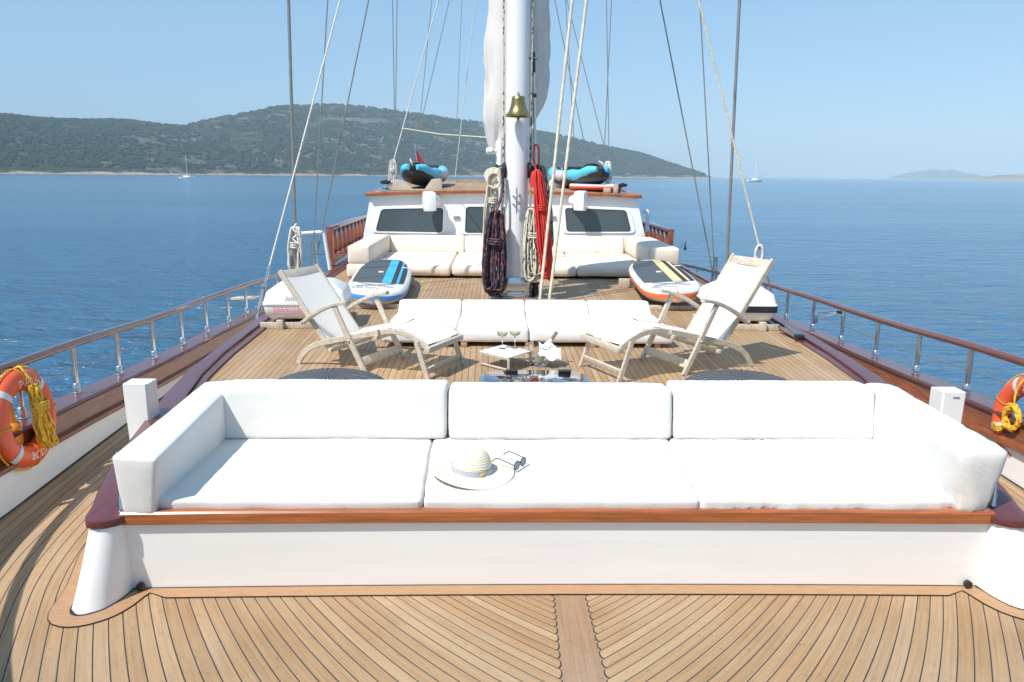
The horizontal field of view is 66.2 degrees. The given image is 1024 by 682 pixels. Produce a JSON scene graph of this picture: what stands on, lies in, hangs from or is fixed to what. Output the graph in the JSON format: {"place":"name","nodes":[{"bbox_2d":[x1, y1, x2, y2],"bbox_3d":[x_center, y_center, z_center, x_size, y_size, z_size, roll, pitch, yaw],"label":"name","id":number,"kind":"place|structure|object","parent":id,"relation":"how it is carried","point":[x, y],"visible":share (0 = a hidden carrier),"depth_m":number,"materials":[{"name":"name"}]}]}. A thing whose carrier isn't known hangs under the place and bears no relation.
{"place":"outdoors","nodes":[
{"label":"outdoors","id":0,"kind":"place"},
{"bbox_2d":[0,104,712,177],"bbox_3d":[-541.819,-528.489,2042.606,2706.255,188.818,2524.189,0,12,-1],"label":"hill","id":1,"kind":"structure","parent":0,"point":[236,136],"depth_m":1550.91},
{"bbox_2d":[0,103,705,174],"bbox_3d":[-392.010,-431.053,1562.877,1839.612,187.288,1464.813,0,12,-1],"label":"scrub","id":2,"kind":"object","parent":1,"relation":"on","point":[7,159],"visible":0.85,"depth_m":1522.37,"materials":[{"name":"green plant"}]},
{"bbox_2d":[0,174,1023,416],"bbox_3d":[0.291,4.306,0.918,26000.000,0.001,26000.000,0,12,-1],"label":"sea","id":3,"kind":"structure","parent":0,"point":[81,255],"depth_m":47.14,"materials":[{"name":"liquid"}]},
{"bbox_2d":[0,399,1023,681],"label":"foredeck","id":4,"kind":"object","parent":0,"point":[956,637],"visible":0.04,"depth_m":3.49,"materials":[{"name":"brown wood"}]},
{"bbox_2d":[0,307,264,519],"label":"bulwark","id":5,"kind":"object","parent":4,"relation":"on","point":[91,417],"visible":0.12,"depth_m":5.83,"materials":[{"name":"white paint"}]},
{"bbox_2d":[10,405,23,444],"bbox_3d":[-3.090,0.493,4.829,0.124,0.312,0.124,0,12,-1],"label":"buoy light","id":6,"kind":"object","parent":5,"relation":"hanging from","point":[15,425],"visible":0.23,"depth_m":4.82,"materials":[{"name":"orange plastic"}]},
{"bbox_2d":[0,266,307,419],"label":"railing","id":7,"kind":"object","parent":5,"relation":"on","point":[71,345],"visible":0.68,"depth_m":6.53,"materials":[{"name":"silver metal"}]},
{"bbox_3d":[-3.094,0.192,4.916,0.172,0.108,0.210,0,12,-1],"label":"ring strap","id":8,"kind":"object","parent":7,"relation":"attached to","visible":0},
{"bbox_2d":[0,366,55,470],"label":"life ring","id":9,"kind":"object","parent":8,"relation":"hanging from","point":[33,452],"visible":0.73,"depth_m":4.72,"materials":[{"name":"orange plastic"}]},
{"bbox_2d":[14,365,58,449],"bbox_3d":[-2.934,0.411,4.881,0.130,0.558,0.195,9,15,35],"label":"throwing line","id":10,"kind":"object","parent":9,"relation":"hanging from","point":[45,430],"visible":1,"depth_m":4.86,"materials":[{"name":"yellow fabric"}]},
{"bbox_2d":[123,378,158,438],"bbox_3d":[-2.444,0.586,5.205,0.210,0.655,0.200,0,12,-1],"label":"box ventilator","id":11,"kind":"object","parent":4,"relation":"on","point":[141,401],"visible":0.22,"depth_m":5.11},
{"bbox_2d":[47,545,1023,627],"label":"deck caulking","id":12,"kind":"object","parent":4,"relation":"on","point":[509,594],"visible":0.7,"depth_m":3.82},
{"bbox_2d":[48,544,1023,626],"bbox_3d":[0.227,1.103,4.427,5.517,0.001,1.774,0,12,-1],"label":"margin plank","id":13,"kind":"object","parent":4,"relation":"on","point":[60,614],"visible":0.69,"depth_m":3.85,"materials":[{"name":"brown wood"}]},
{"bbox_2d":[69,584,1023,615],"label":"foot caulking","id":14,"kind":"object","parent":4,"relation":"on","point":[71,612],"visible":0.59,"depth_m":3.88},
{"bbox_2d":[72,259,1023,614],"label":"deck coaming","id":15,"kind":"object","parent":4,"relation":"on","point":[124,553],"visible":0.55,"depth_m":3.83,"materials":[{"name":"white paint"}]},
{"bbox_2d":[112,380,232,513],"bbox_3d":[-1.763,0.533,4.245,0.226,0.354,1.235,0,12,-1],"label":"arm cushion","id":16,"kind":"object","parent":15,"relation":"on","point":[155,462],"visible":0.73,"depth_m":3.89,"materials":[{"name":"white fabric"}]},
{"bbox_2d":[287,0,296,224],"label":"shroud","id":17,"kind":"object","parent":15,"relation":"on","point":[291,106],"visible":0.67,"depth_m":10.03,"materials":[{"name":"metal"}]},
{"bbox_2d":[287,223,302,268],"bbox_3d":[-2.846,-1.215,10.315,0.206,0.663,0.195,0,12,-1],"label":"rope bundle","id":18,"kind":"object","parent":17,"relation":"hanging from","point":[294,253],"visible":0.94,"depth_m":10.27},
{"bbox_2d":[159,438,432,508],"bbox_3d":[-1.089,0.696,4.294,1.295,0.128,1.102,0,12,-1],"label":"seat cushion","id":19,"kind":"object","parent":15,"relation":"on","point":[239,473],"visible":0.7,"depth_m":4.04,"materials":[{"name":"white fabric"}]},
{"bbox_2d":[220,379,448,438],"bbox_3d":[-1.041,0.395,4.695,1.329,0.321,0.299,0,12,-1],"label":"back cushion","id":20,"kind":"object","parent":19,"relation":"on","point":[333,408],"visible":0.96,"depth_m":4.57,"materials":[{"name":"white fabric"}]},
{"bbox_2d":[301,231,331,269],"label":"boarding gate","id":21,"kind":"structure","parent":15,"relation":"on","point":[324,241],"depth_m":11.19,"materials":[{"name":"silver metal"}]},
{"bbox_2d":[312,0,327,262],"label":"shroud","id":22,"kind":"object","parent":15,"relation":"on","point":[319,132],"visible":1,"depth_m":10.78,"materials":[{"name":"metal"}]},
{"bbox_2d":[317,0,368,253],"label":"shroud","id":23,"kind":"object","parent":15,"relation":"on","point":[343,123],"visible":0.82,"depth_m":10.96,"materials":[{"name":"metal"}]},
{"bbox_2d":[326,213,366,267],"bbox_3d":[-3.203,-2.143,16.727,0.132,1.091,6.262,0,12,-1],"label":"balustrade","id":24,"kind":"object","parent":15,"relation":"on","point":[338,243],"visible":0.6,"depth_m":14.78,"materials":[{"name":"red wood"}]},
{"bbox_2d":[641,219,673,245],"bbox_3d":[3.102,-2.397,18.568,0.132,0.936,5.706,0,12,-2],"label":"balustrade","id":25,"kind":"object","parent":15,"relation":"on","point":[669,236],"visible":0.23,"depth_m":16.61,"materials":[{"name":"red wood"}]},
{"bbox_2d":[725,0,740,263],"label":"shroud","id":26,"kind":"object","parent":15,"relation":"on","point":[733,124],"visible":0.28,"depth_m":10.58,"materials":[{"name":"metal"}]},
{"bbox_2d":[667,435,953,508],"bbox_3d":[1.549,0.708,4.358,1.323,0.142,1.127,0,12,-1],"label":"seat cushion","id":27,"kind":"object","parent":15,"relation":"on","point":[797,473],"visible":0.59,"depth_m":4.09,"materials":[{"name":"white fabric"}]},
{"bbox_2d":[666,380,874,438],"bbox_3d":[1.549,0.406,4.754,1.205,0.320,0.301,0,12,-1],"label":"back cushion","id":28,"kind":"object","parent":27,"relation":"on","point":[742,409],"visible":0.94,"depth_m":4.63,"materials":[{"name":"white fabric"}]},
{"bbox_2d":[865,383,1006,511],"bbox_3d":[2.262,0.549,4.343,0.268,0.366,1.262,1,12,1],"label":"arm cushion","id":29,"kind":"object","parent":15,"relation":"on","point":[961,465],"visible":0.82,"depth_m":3.99,"materials":[{"name":"white fabric"}]},
{"bbox_2d":[775,313,1023,489],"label":"bulwark","id":30,"kind":"object","parent":4,"relation":"on","point":[978,410],"visible":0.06,"depth_m":6.41,"materials":[{"name":"white paint"}]},
{"bbox_2d":[680,263,1023,418],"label":"railing","id":31,"kind":"object","parent":30,"relation":"on","point":[972,347],"visible":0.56,"depth_m":7.00,"materials":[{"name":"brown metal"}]},
{"bbox_2d":[754,244,771,292],"bbox_3d":[3.206,-0.844,9.911,0.204,0.828,1.394,6,13,23],"label":"rope knot","id":32,"kind":"object","parent":31,"relation":"attached to","point":[761,246],"visible":0.69,"depth_m":9.40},
{"bbox_2d":[698,0,760,249],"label":"halyard","id":33,"kind":"object","parent":32,"relation":"on","point":[725,109],"visible":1,"depth_m":9.12,"materials":[{"name":"beige fabric"}]},
{"bbox_3d":[3.437,0.220,5.139,0.116,0.096,0.249,0,12,-1],"label":"ring strap","id":34,"kind":"object","parent":31,"relation":"attached to","visible":0},
{"bbox_2d":[991,373,1023,457],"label":"life ring","id":35,"kind":"object","parent":34,"relation":"hanging from","point":[1004,396],"visible":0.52,"depth_m":5.43,"materials":[{"name":"orange plastic"}]},
{"bbox_2d":[992,379,1023,432],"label":"throwing line","id":36,"kind":"object","parent":35,"relation":"hanging from","point":[1005,421],"visible":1,"depth_m":5.31,"materials":[{"name":"yellow fabric"}]},
{"bbox_2d":[929,387,965,422],"bbox_3d":[2.930,0.629,5.328,0.210,0.615,0.200,0,12,-1],"label":"box ventilator","id":37,"kind":"object","parent":4,"relation":"on","point":[949,401],"visible":0.42,"depth_m":5.22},
{"bbox_2d":[0,0,1023,178],"label":"sky","id":38,"kind":"structure","parent":0,"point":[881,89],"materials":[{"name":"blue"}]},
{"bbox_2d":[207,268,854,427],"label":"raised deck","id":39,"kind":"structure","parent":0,"point":[269,353],"depth_m":7.29,"materials":[{"name":"brown wood"}]},
{"bbox_2d":[255,0,340,318],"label":"stay","id":40,"kind":"object","parent":39,"relation":"on","point":[262,293],"visible":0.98,"depth_m":9.47,"materials":[{"name":"grey metal"}]},
{"bbox_2d":[260,277,356,329],"bbox_3d":[-2.236,-0.438,8.672,0.960,0.487,0.740,-1,12,-6],"label":"liferaft case","id":41,"kind":"object","parent":39,"relation":"on","point":[281,305],"visible":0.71,"depth_m":8.34,"materials":[{"name":"white plastic"}]},
{"bbox_2d":[279,368,384,379],"bbox_3d":[-1.317,0.345,5.617,0.880,0.237,0.880,0,12,-1],"label":"woven pouf","id":42,"kind":"object","parent":39,"relation":"on","point":[337,373],"visible":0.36,"depth_m":5.62,"materials":[{"name":"grey wicker"}]},
{"bbox_2d":[347,250,389,276],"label":"arm base cushion","id":43,"kind":"object","parent":39,"relation":"on","point":[352,269],"visible":0.26,"depth_m":12.44,"materials":[{"name":"beige fabric"}]},
{"bbox_2d":[348,234,389,263],"bbox_3d":[-2.451,-1.619,13.622,0.377,0.310,2.505,0,12,-1],"label":"arm bolster","id":44,"kind":"object","parent":43,"relation":"on","point":[369,248],"visible":0.96,"depth_m":12.68,"materials":[{"name":"beige fabric"}]},
{"bbox_2d":[277,264,464,379],"bbox_3d":[-1.232,-0.197,6.802,1.522,0.820,0.682,6,13,23],"label":"deck chair","id":45,"kind":"object","parent":39,"relation":"on","point":[324,309],"visible":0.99,"depth_m":6.77,"materials":[{"name":"fabric"}]},
{"bbox_2d":[351,277,414,308],"bbox_3d":[-1.734,-0.676,10.668,0.620,0.133,2.040,0,12,-1],"label":"board rack","id":46,"kind":"object","parent":39,"relation":"on","point":[385,306],"visible":0.45,"depth_m":9.68,"materials":[{"name":"grey wood"}]},
{"bbox_2d":[348,259,411,304],"bbox_3d":[-1.794,-0.863,10.900,0.857,0.278,2.856,0,12,-1],"label":"paddle board","id":47,"kind":"object","parent":46,"relation":"on","point":[393,277],"visible":0.95,"depth_m":10.30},
{"bbox_2d":[486,140,501,276],"bbox_3d":[-0.249,-1.689,10.799,0.235,2.090,0.113,-3,13,-18],"label":"spar","id":48,"kind":"object","parent":39,"relation":"on","point":[497,151],"visible":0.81,"depth_m":10.61,"materials":[{"name":"white paint"}]},
{"bbox_2d":[363,180,644,253],"bbox_3d":[-0.179,-2.881,17.879,5.650,1.492,5.825,0,12,-1],"label":"deckhouse","id":49,"kind":"object","parent":39,"relation":"on","point":[459,210],"visible":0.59,"depth_m":15.09,"materials":[{"name":"white paint"}]},
{"bbox_2d":[388,159,396,184],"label":"wrapped block","id":50,"kind":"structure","parent":49,"relation":"on","point":[392,169],"depth_m":15.41,"materials":[{"name":"white fabric"}]},
{"bbox_2d":[394,0,438,159],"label":"halyard","id":51,"kind":"object","parent":50,"relation":"attached to","point":[416,79],"visible":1,"depth_m":15.14,"materials":[{"name":"white fabric"}]},
{"bbox_2d":[392,0,395,161],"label":"shroud","id":52,"kind":"object","parent":49,"relation":"attached to","point":[393,77],"visible":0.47,"depth_m":15.40,"materials":[{"name":"metal"}]},
{"bbox_2d":[372,206,446,233],"bbox_3d":[-1.962,-2.323,15.058,1.440,0.521,0.064,0,12,-1],"label":"window","id":53,"kind":"structure","parent":49,"relation":"in","point":[387,219],"depth_m":15.06,"materials":[{"name":"glass"}]},
{"bbox_2d":[393,178,441,189],"bbox_3d":[-1.839,-3.053,15.284,0.959,0.240,0.060,0,12,-1],"label":"kayak cradle","id":54,"kind":"object","parent":49,"relation":"on","point":[434,184],"visible":0.93,"depth_m":15.26,"materials":[{"name":"grey wood"}]},
{"bbox_2d":[400,159,448,185],"bbox_3d":[-1.854,-3.593,16.807,0.916,0.555,3.031,0,12,-1],"label":"kayak","id":55,"kind":"object","parent":54,"relation":"on","point":[420,173],"visible":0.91,"depth_m":15.68,"materials":[{"name":"teal plastic"}]},
{"bbox_2d":[422,191,440,211],"bbox_3d":[-1.527,-2.641,14.835,0.409,0.380,0.411,-9,15,-38],"label":"ventilator cowl","id":56,"kind":"object","parent":49,"relation":"attached to","point":[431,200],"visible":1,"depth_m":14.65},
{"bbox_2d":[461,205,533,233],"bbox_3d":[-0.149,-2.330,15.097,1.669,0.562,0.067,0,12,-1],"label":"window","id":57,"kind":"structure","parent":49,"relation":"in","point":[471,215],"depth_m":15.08,"materials":[{"name":"glass"}]},
{"bbox_2d":[568,190,587,210],"bbox_3d":[1.265,-2.662,14.889,0.409,0.380,0.411,9,15,35],"label":"ventilator cowl","id":58,"kind":"object","parent":49,"relation":"attached to","point":[578,200],"visible":1,"depth_m":14.70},
{"bbox_2d":[548,161,610,186],"bbox_3d":[1.383,-3.510,16.597,0.859,0.555,2.740,-3,12,-16],"label":"kayak","id":59,"kind":"object","parent":49,"relation":"on","point":[591,173],"visible":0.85,"depth_m":15.69,"materials":[{"name":"teal plastic"}]},
{"bbox_2d":[569,184,619,190],"bbox_3d":[1.667,-3.074,15.712,1.018,0.140,0.782,0,12,-1],"label":"surf board","id":60,"kind":"object","parent":49,"relation":"on","point":[591,187],"visible":0.83,"depth_m":15.46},
{"bbox_2d":[561,206,634,232],"bbox_3d":[1.657,-2.330,15.136,1.432,0.511,0.063,0,12,-1],"label":"window","id":61,"kind":"structure","parent":49,"relation":"in","point":[595,219],"depth_m":15.14,"materials":[{"name":"glass"}]},
{"bbox_2d":[480,345,530,369],"bbox_3d":[-0.056,0.149,6.848,0.401,0.131,0.341,12,16,43],"label":"side table","id":62,"kind":"object","parent":39,"relation":"on","point":[508,353],"visible":0.81,"depth_m":6.80,"materials":[{"name":"white paint"}]},
{"bbox_2d":[493,0,539,298],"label":"mast","id":63,"kind":"object","parent":39,"relation":"on","point":[517,167],"visible":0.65,"depth_m":10.29,"materials":[{"name":"metal"}]},
{"bbox_2d":[482,167,500,239],"bbox_3d":[-0.252,-1.754,10.437,0.282,1.089,0.175,0,12,-1],"label":"rope coil","id":64,"kind":"object","parent":63,"relation":"hanging from","point":[491,179],"visible":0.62,"depth_m":10.35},
{"bbox_2d":[482,170,506,296],"bbox_3d":[-0.231,-1.408,10.346,0.339,1.657,0.287,0,12,-1],"label":"rope coil","id":65,"kind":"object","parent":63,"relation":"hanging from","point":[494,258],"visible":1,"depth_m":10.32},
{"bbox_2d":[483,0,550,153],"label":"furled sail","id":66,"kind":"object","parent":63,"relation":"attached to","point":[493,81],"visible":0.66,"depth_m":10.43,"materials":[{"name":"fabric"}]},
{"bbox_2d":[505,92,530,122],"bbox_3d":[0.081,-2.962,9.966,0.325,0.375,0.325,12,16,43],"label":"ship bell","id":67,"kind":"object","parent":63,"relation":"hanging from","point":[518,110],"visible":1,"depth_m":9.88,"materials":[{"name":"gold metal"}]},
{"bbox_2d":[522,208,540,282],"bbox_3d":[0.287,-1.258,10.374,0.295,0.996,0.224,0,12,-1],"label":"rope coil","id":68,"kind":"object","parent":63,"relation":"hanging from","point":[531,269],"visible":0.82,"depth_m":10.34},
{"bbox_2d":[530,52,537,164],"bbox_3d":[0.277,-2.997,10.276,0.115,1.492,0.059,0,12,-1],"label":"steel pole","id":69,"kind":"object","parent":63,"relation":"attached to","point":[534,95],"visible":0.94,"depth_m":10.25,"materials":[{"name":"silver metal"}]},
{"bbox_2d":[530,144,552,280],"bbox_3d":[0.397,-1.675,10.309,0.328,1.785,0.350,0,12,-1],"label":"rope coil","id":70,"kind":"object","parent":63,"relation":"hanging from","point":[537,182],"visible":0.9,"depth_m":10.23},
{"bbox_2d":[538,165,553,247],"bbox_3d":[0.445,-1.784,10.551,0.260,1.148,0.192,0,12,-1],"label":"rope coil","id":71,"kind":"object","parent":63,"relation":"hanging from","point":[542,168],"visible":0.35,"depth_m":10.49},
{"bbox_2d":[548,0,587,298],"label":"halyard","id":72,"kind":"object","parent":63,"relation":"attached to","point":[568,147],"visible":1,"depth_m":10.06,"materials":[{"name":"beige fabric"}]},
{"bbox_2d":[399,339,660,347],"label":"slatted platform","id":73,"kind":"structure","parent":39,"relation":"on","point":[463,344],"depth_m":7.59,"materials":[{"name":"brown wood"}]},
{"bbox_2d":[382,312,460,342],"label":"lounge seat cushion","id":74,"kind":"object","parent":73,"relation":"on","point":[452,319],"visible":0.29,"depth_m":8.05,"materials":[{"name":"white fabric"}]},
{"bbox_2d":[398,299,461,314],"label":"lounge back cushion","id":75,"kind":"object","parent":74,"relation":"on","point":[433,305],"visible":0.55,"depth_m":8.48,"materials":[{"name":"white fabric"}]},
{"bbox_2d":[457,312,528,341],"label":"lounge seat cushion","id":76,"kind":"object","parent":73,"relation":"on","point":[478,327],"visible":0.83,"depth_m":7.63,"materials":[{"name":"white fabric"}]},
{"bbox_2d":[462,299,524,313],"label":"lounge back cushion","id":77,"kind":"object","parent":76,"relation":"on","point":[490,306],"visible":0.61,"depth_m":8.49,"materials":[{"name":"white fabric"}]},
{"bbox_2d":[525,313,599,341],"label":"lounge seat cushion","id":78,"kind":"object","parent":73,"relation":"on","point":[570,327],"visible":0.72,"depth_m":7.71,"materials":[{"name":"white fabric"}]},
{"bbox_2d":[525,300,588,314],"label":"lounge back cushion","id":79,"kind":"object","parent":78,"relation":"on","point":[556,306],"visible":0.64,"depth_m":8.51,"materials":[{"name":"white fabric"}]},
{"bbox_2d":[590,313,672,343],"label":"lounge seat cushion","id":80,"kind":"object","parent":73,"relation":"on","point":[597,317],"visible":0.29,"depth_m":8.11,"materials":[{"name":"white fabric"}]},
{"bbox_2d":[587,300,650,315],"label":"lounge back cushion","id":81,"kind":"object","parent":80,"relation":"on","point":[620,306],"visible":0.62,"depth_m":8.53,"materials":[{"name":"white fabric"}]},
{"bbox_2d":[479,369,589,381],"bbox_3d":[0.179,0.337,6.077,0.870,0.087,0.740,0,12,-1],"label":"deck hatch","id":82,"kind":"object","parent":39,"relation":"on","point":[517,375],"visible":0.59,"depth_m":6.21,"materials":[{"name":"glass"}]},
{"bbox_2d":[538,0,573,299],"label":"halyard","id":83,"kind":"object","parent":39,"relation":"on","point":[556,147],"visible":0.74,"depth_m":10.09,"materials":[{"name":"beige fabric"}]},
{"bbox_2d":[424,428,698,508],"bbox_3d":[0.236,0.702,4.323,1.414,0.128,1.104,0,12,-1],"label":"seat cushion","id":84,"kind":"object","parent":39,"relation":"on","point":[600,473],"visible":0.67,"depth_m":4.05,"materials":[{"name":"white fabric"}]},
{"bbox_2d":[429,446,514,489],"bbox_3d":[-0.209,0.626,4.075,0.447,0.144,0.448,0,12,-1],"label":"straw hat","id":85,"kind":"object","parent":84,"relation":"on","point":[472,467],"visible":1,"depth_m":4.00,"materials":[{"name":"beige wicker"}]},
{"bbox_2d":[448,382,671,439],"bbox_3d":[0.285,0.409,4.725,1.331,0.308,0.306,0,12,-1],"label":"back cushion","id":86,"kind":"object","parent":84,"relation":"on","point":[553,410],"visible":1,"depth_m":4.60,"materials":[{"name":"white fabric"}]},
{"bbox_2d":[625,253,638,260],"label":"arm base cushion","id":87,"kind":"object","parent":39,"relation":"on","point":[631,257],"visible":0.06,"depth_m":14.26,"materials":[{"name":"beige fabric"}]},
{"bbox_2d":[624,237,679,264],"bbox_3d":[2.426,-1.591,13.809,0.554,0.325,2.355,0,12,-1],"label":"arm bolster","id":88,"kind":"object","parent":87,"relation":"on","point":[643,248],"visible":0.86,"depth_m":12.98,"materials":[{"name":"beige fabric"}]},
{"bbox_2d":[618,278,692,309],"bbox_3d":[1.925,-0.660,10.749,0.620,0.133,2.040,0,12,-1],"label":"board rack","id":89,"kind":"object","parent":39,"relation":"on","point":[625,282],"visible":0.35,"depth_m":9.77,"materials":[{"name":"grey wood"}]},
{"bbox_2d":[629,260,700,302],"bbox_3d":[2.068,-0.874,10.954,0.847,0.259,2.804,0,12,-1],"label":"paddle board","id":90,"kind":"object","parent":89,"relation":"on","point":[649,278],"visible":0.99,"depth_m":10.34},
{"bbox_2d":[579,253,774,381],"bbox_3d":[1.445,-0.240,6.804,1.612,0.948,0.682,-5,13,-25],"label":"deck chair","id":91,"kind":"object","parent":39,"relation":"on","point":[719,309],"visible":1,"depth_m":6.81,"materials":[{"name":"fabric"}]},
{"bbox_2d":[659,0,712,270],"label":"shroud","id":92,"kind":"object","parent":39,"relation":"on","point":[685,133],"visible":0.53,"depth_m":12.63,"materials":[{"name":"metal"}]},
{"bbox_2d":[700,2,714,273],"bbox_3d":[2.889,-5.759,12.187,1.124,9.467,0.020,0,12,-1],"label":"shroud","id":93,"kind":"object","parent":39,"relation":"on","point":[707,136],"visible":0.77,"depth_m":12.70,"materials":[{"name":"metal"}]},
{"bbox_2d":[692,280,778,331],"bbox_3d":[2.498,-0.418,8.778,0.850,0.487,0.772,0,12,-1],"label":"liferaft case","id":94,"kind":"object","parent":39,"relation":"on","point":[762,308],"visible":0.51,"depth_m":8.45,"materials":[{"name":"white plastic"}]},
{"bbox_2d":[685,369,788,380],"bbox_3d":[1.663,0.357,5.683,0.880,0.237,0.880,0,12,-1],"label":"woven pouf","id":95,"kind":"object","parent":39,"relation":"on","point":[729,374],"visible":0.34,"depth_m":5.69,"materials":[{"name":"grey wicker"}]},
{"bbox_2d":[778,325,804,339],"bbox_3d":[2.896,-0.090,8.152,0.106,0.063,0.470,0,12,-3],"label":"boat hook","id":96,"kind":"object","parent":39,"relation":"on","point":[792,332],"visible":1,"depth_m":8.08,"materials":[{"name":"silver metal"}]},
{"bbox_3d":[0.026,-1.303,13.936,4.200,0.038,2.000,0,12,-1],"label":"lounge plinth","id":97,"kind":"object","parent":39,"relation":"on","visible":0},
{"bbox_2d":[383,251,456,275],"bbox_3d":[-1.632,-1.363,13.659,1.289,0.196,2.384,0,12,-1],"label":"seat mattress","id":98,"kind":"object","parent":97,"relation":"on","point":[420,263],"visible":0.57,"depth_m":13.11,"materials":[{"name":"beige fabric"}]},
{"bbox_2d":[390,235,464,254],"bbox_3d":[-1.604,-1.802,14.896,1.433,0.414,0.340,0,12,-1],"label":"back bolster","id":99,"kind":"object","parent":98,"relation":"on","point":[440,243],"visible":0.73,"depth_m":14.77,"materials":[{"name":"beige fabric"}]},
{"bbox_2d":[452,252,481,275],"bbox_3d":[-0.533,-1.361,13.692,0.949,0.195,2.362,0,12,-1],"label":"seat mattress","id":100,"kind":"object","parent":97,"relation":"on","point":[467,263],"visible":0.48,"depth_m":12.66,"materials":[{"name":"beige fabric"}]},
{"bbox_2d":[465,235,533,251],"bbox_3d":[-0.135,-1.798,14.928,1.531,0.413,0.339,0,12,-1],"label":"back bolster","id":101,"kind":"object","parent":100,"relation":"on","point":[473,243],"visible":0.19,"depth_m":14.79,"materials":[{"name":"beige fabric"}]},
{"bbox_2d":[552,252,575,276],"bbox_3d":[0.472,-1.355,13.704,1.097,0.194,2.383,0,12,-1],"label":"seat mattress","id":102,"kind":"object","parent":97,"relation":"on","point":[564,266],"visible":0.27,"depth_m":12.58,"materials":[{"name":"beige fabric"}]},
{"bbox_2d":[565,253,635,276],"bbox_3d":[1.582,-1.352,13.737,1.160,0.196,2.364,0,12,-1],"label":"seat mattress","id":103,"kind":"object","parent":97,"relation":"on","point":[605,264],"visible":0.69,"depth_m":12.95,"materials":[{"name":"beige fabric"}]},
{"bbox_2d":[552,236,623,254],"bbox_3d":[1.376,-1.792,14.961,1.511,0.413,0.340,0,12,-1],"label":"back bolster","id":104,"kind":"object","parent":103,"relation":"on","point":[590,244],"visible":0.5,"depth_m":14.83,"materials":[{"name":"beige fabric"}]},
{"bbox_2d":[525,340,556,366],"bbox_3d":[0.252,0.114,6.859,0.231,0.199,0.220,-11,16,-43],"label":"ice bucket","id":105,"kind":"object","parent":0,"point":[537,360],"visible":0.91,"depth_m":6.79,"materials":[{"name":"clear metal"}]},
{"bbox_2d":[539,342,560,360],"bbox_3d":[0.328,0.082,6.824,0.193,0.157,0.262,0,12,-1],"label":"napkin","id":106,"kind":"object","parent":105,"relation":"on","point":[552,352],"visible":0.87,"depth_m":6.76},
{"bbox_2d":[603,0,611,163],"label":"shroud","id":107,"kind":"object","parent":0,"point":[607,81],"visible":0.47,"depth_m":15.70,"materials":[{"name":"metal"}]},
{"bbox_2d":[884,169,987,178],"bbox_3d":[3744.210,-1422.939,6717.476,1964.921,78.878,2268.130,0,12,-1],"label":"island","id":108,"kind":"structure","parent":0,"point":[939,174],"depth_m":6053.29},
{"bbox_2d":[968,174,1023,180],"bbox_3d":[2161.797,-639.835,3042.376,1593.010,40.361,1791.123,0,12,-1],"label":"headland","id":109,"kind":"structure","parent":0,"point":[1016,177],"depth_m":2602.68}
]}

